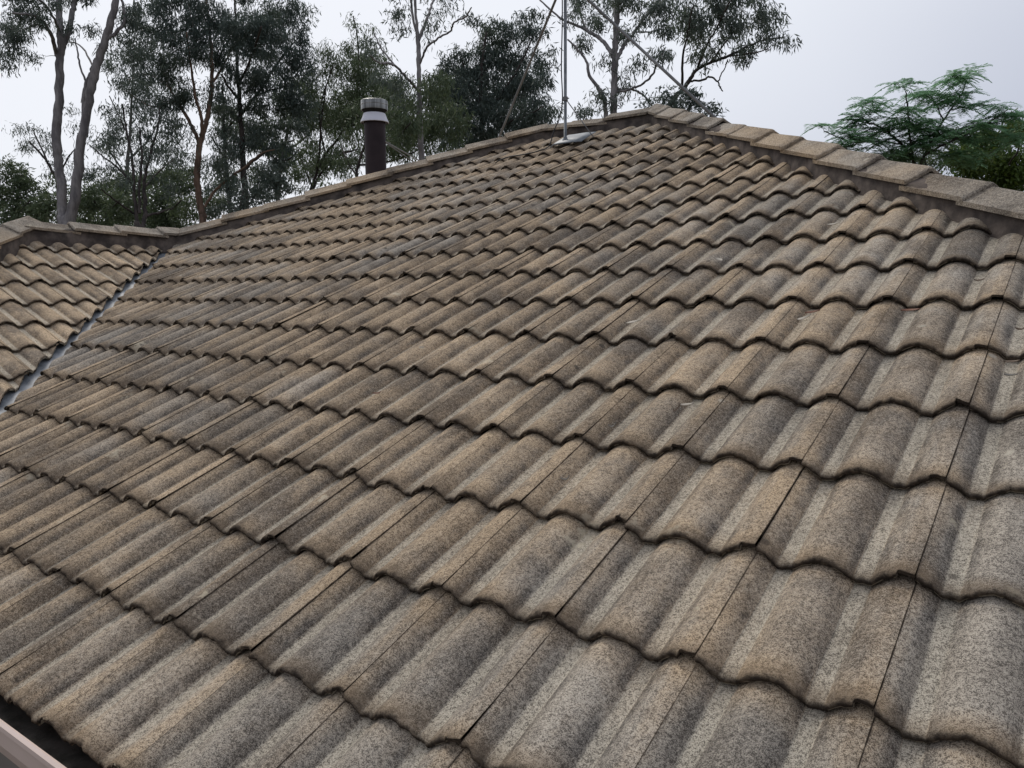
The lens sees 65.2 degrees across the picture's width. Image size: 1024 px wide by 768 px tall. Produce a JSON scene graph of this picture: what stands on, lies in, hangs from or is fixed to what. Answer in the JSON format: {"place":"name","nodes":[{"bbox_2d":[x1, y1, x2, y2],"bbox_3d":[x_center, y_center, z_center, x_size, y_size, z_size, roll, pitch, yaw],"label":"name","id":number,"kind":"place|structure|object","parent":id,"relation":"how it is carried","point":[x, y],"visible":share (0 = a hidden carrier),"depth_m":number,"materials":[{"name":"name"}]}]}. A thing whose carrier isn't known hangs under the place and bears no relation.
{"place":"outdoors","nodes":[
{"label":"outdoors","id":0,"kind":"place"},
{"bbox_2d":[0,0,1023,224],"label":"sky","id":1,"kind":"structure","parent":0,"point":[849,48],"materials":[{"name":"white"}]},
{"bbox_3d":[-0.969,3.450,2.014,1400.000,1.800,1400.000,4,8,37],"label":"ground","id":2,"kind":"structure","parent":0,"visible":0},
{"bbox_2d":[0,153,70,224],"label":"bushy tree","id":3,"kind":"object","parent":2,"relation":"on","point":[23,183],"visible":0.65,"depth_m":23.46,"materials":[{"name":"green plant"}]},
{"bbox_2d":[1,103,87,213],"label":"gum tree","id":4,"kind":"object","parent":2,"relation":"on","point":[28,150],"visible":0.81,"depth_m":27.21,"materials":[{"name":"green plant"}]},
{"bbox_2d":[0,0,175,224],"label":"gum tree","id":5,"kind":"object","parent":2,"relation":"on","point":[68,212],"visible":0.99,"depth_m":20.66,"materials":[{"name":"grey plant"}]},
{"bbox_2d":[50,171,149,226],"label":"bushy tree","id":6,"kind":"object","parent":2,"relation":"on","point":[109,207],"visible":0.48,"depth_m":24.33,"materials":[{"name":"green plant"}]},
{"bbox_2d":[84,27,207,227],"bbox_3d":[-8.634,-3.687,19.866,2.941,10.582,8.410,-5,8,-33],"label":"gum tree","id":7,"kind":"object","parent":2,"relation":"on","point":[137,207],"visible":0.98,"depth_m":20.57,"materials":[{"name":"green plant"}]},
{"bbox_2d":[83,44,209,213],"bbox_3d":[-15.222,-7.091,33.338,5.826,14.201,2.546,1,7,11],"label":"gum tree","id":8,"kind":"object","parent":2,"relation":"on","point":[110,67],"visible":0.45,"depth_m":32.86,"materials":[{"name":"green plant"}]},
{"bbox_2d":[67,163,233,227],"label":"bushy tree","id":9,"kind":"object","parent":2,"relation":"on","point":[165,175],"visible":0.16,"depth_m":27.70,"materials":[{"name":"green plant"}]},
{"bbox_2d":[0,180,329,221],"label":"woodland","id":10,"kind":"object","parent":2,"relation":"on","point":[92,212],"depth_m":77.14,"materials":[{"name":"green plant"}]},
{"bbox_2d":[140,173,203,228],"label":"bushy tree","id":11,"kind":"object","parent":2,"relation":"on","point":[181,204],"visible":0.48,"depth_m":26.53,"materials":[{"name":"green plant"}]},
{"bbox_2d":[108,0,274,222],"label":"gum tree","id":12,"kind":"object","parent":2,"relation":"on","point":[202,20],"visible":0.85,"depth_m":22.03,"materials":[{"name":"green plant"}]},
{"bbox_2d":[200,76,256,212],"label":"gum tree","id":13,"kind":"object","parent":2,"relation":"on","point":[225,127],"visible":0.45,"depth_m":24.82,"materials":[{"name":"green plant"}]},
{"bbox_2d":[204,159,298,219],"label":"bushy tree","id":14,"kind":"object","parent":2,"relation":"on","point":[280,180],"visible":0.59,"depth_m":21.02,"materials":[{"name":"green plant"}]},
{"bbox_2d":[207,0,324,208],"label":"gum tree","id":15,"kind":"object","parent":2,"relation":"on","point":[253,37],"visible":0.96,"depth_m":23.19,"materials":[{"name":"green plant"}]},
{"bbox_2d":[201,70,339,200],"bbox_3d":[-9.495,-6.261,32.736,6.347,12.595,2.997,-1,7,-4],"label":"gum tree","id":16,"kind":"object","parent":2,"relation":"on","point":[252,169],"visible":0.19,"depth_m":32.05,"materials":[{"name":"green plant"}]},
{"bbox_2d":[283,11,398,194],"bbox_3d":[-5.955,-5.692,26.471,4.551,12.855,2.755,2,7,22],"label":"gum tree","id":17,"kind":"object","parent":2,"relation":"on","point":[359,82],"visible":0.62,"depth_m":25.79,"materials":[{"name":"green plant"}]},
{"bbox_2d":[322,49,449,171],"bbox_3d":[-4.674,-6.460,31.245,5.570,13.249,2.976,3,7,25],"label":"gum tree","id":18,"kind":"object","parent":2,"relation":"on","point":[358,152],"visible":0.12,"depth_m":30.75,"materials":[{"name":"green plant"}]},
{"bbox_2d":[307,67,477,188],"bbox_3d":[-2.968,-3.180,19.757,4.540,9.343,3.863,1,7,15],"label":"bushy tree","id":19,"kind":"object","parent":2,"relation":"on","point":[438,122],"visible":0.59,"depth_m":19.72,"materials":[{"name":"green plant"}]},
{"bbox_2d":[357,0,471,159],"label":"gum tree","id":20,"kind":"object","parent":2,"relation":"on","point":[418,36],"visible":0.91,"depth_m":18.85,"materials":[{"name":"green plant"}]},
{"bbox_2d":[422,5,563,149],"bbox_3d":[-0.540,-4.728,22.760,4.531,11.704,3.184,2,7,17],"label":"gum tree","id":21,"kind":"object","parent":2,"relation":"on","point":[480,73],"visible":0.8,"depth_m":22.19,"materials":[{"name":"green plant"}]},
{"bbox_2d":[434,53,568,151],"bbox_3d":[0.110,-6.427,32.203,6.788,12.896,3.991,-5,8,-36],"label":"gum tree","id":22,"kind":"object","parent":2,"relation":"on","point":[550,109],"visible":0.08,"depth_m":30.87,"materials":[{"name":"green plant"}]},
{"bbox_2d":[0,103,1023,767],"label":"house","id":23,"kind":"structure","parent":2,"relation":"on","point":[248,519],"depth_m":2.21,"materials":[{"name":"tile"}]},
{"bbox_2d":[360,98,419,174],"bbox_3d":[-1.167,-2.089,7.475,0.631,1.056,0.399,-5,8,-35],"label":"flue pipe","id":24,"kind":"object","parent":23,"relation":"on","point":[374,120],"visible":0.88,"depth_m":7.31,"materials":[{"name":"brown metal"}]},
{"bbox_2d":[498,0,715,147],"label":"antenna mast","id":25,"kind":"object","parent":23,"relation":"on","point":[572,138],"visible":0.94,"depth_m":6.43,"materials":[{"name":"metal"}]},
{"bbox_2d":[495,0,562,162],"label":"coaxial cable","id":26,"kind":"object","parent":25,"relation":"attached to","point":[562,97],"visible":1,"depth_m":6.46,"materials":[{"name":"black plastic"}]},
{"bbox_2d":[901,308,919,310],"bbox_3d":[1.196,-0.224,2.405,0.052,0.009,0.015,3,7,26],"label":"fallen leaf","id":27,"kind":"object","parent":23,"relation":"on","point":[909,309],"visible":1,"depth_m":2.41,"materials":[{"name":"brown plant"}]},
{"bbox_2d":[1004,359,1019,361],"bbox_3d":[1.260,-0.059,2.020,0.036,0.009,0.011,2,7,23],"label":"fallen leaf","id":28,"kind":"object","parent":23,"relation":"on","point":[1011,360],"visible":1,"depth_m":2.02,"materials":[{"name":"brown plant"}]},
{"bbox_2d":[539,0,698,119],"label":"gum tree","id":29,"kind":"object","parent":2,"relation":"on","point":[656,7],"visible":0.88,"depth_m":19.21,"materials":[{"name":"green plant"}]},
{"bbox_2d":[574,82,729,119],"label":"bushy tree","id":30,"kind":"object","parent":2,"relation":"on","point":[690,103],"visible":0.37,"depth_m":15.96,"materials":[{"name":"green plant"}]},
{"bbox_2d":[665,0,802,104],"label":"gum tree","id":31,"kind":"object","parent":2,"relation":"on","point":[698,28],"visible":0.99,"depth_m":16.53,"materials":[{"name":"green plant"}]},
{"bbox_2d":[802,63,1023,174],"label":"feathery tree","id":32,"kind":"object","parent":2,"relation":"on","point":[933,135],"visible":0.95,"depth_m":12.95,"materials":[{"name":"green plant"}]},
{"bbox_2d":[893,126,962,171],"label":"bushy tree","id":33,"kind":"object","parent":2,"relation":"on","point":[929,160],"visible":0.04,"depth_m":19.25,"materials":[{"name":"green plant"}]},
{"bbox_2d":[940,108,1023,190],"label":"bushy tree","id":34,"kind":"object","parent":2,"relation":"on","point":[1006,171],"visible":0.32,"depth_m":15.36,"materials":[{"name":"green plant"}]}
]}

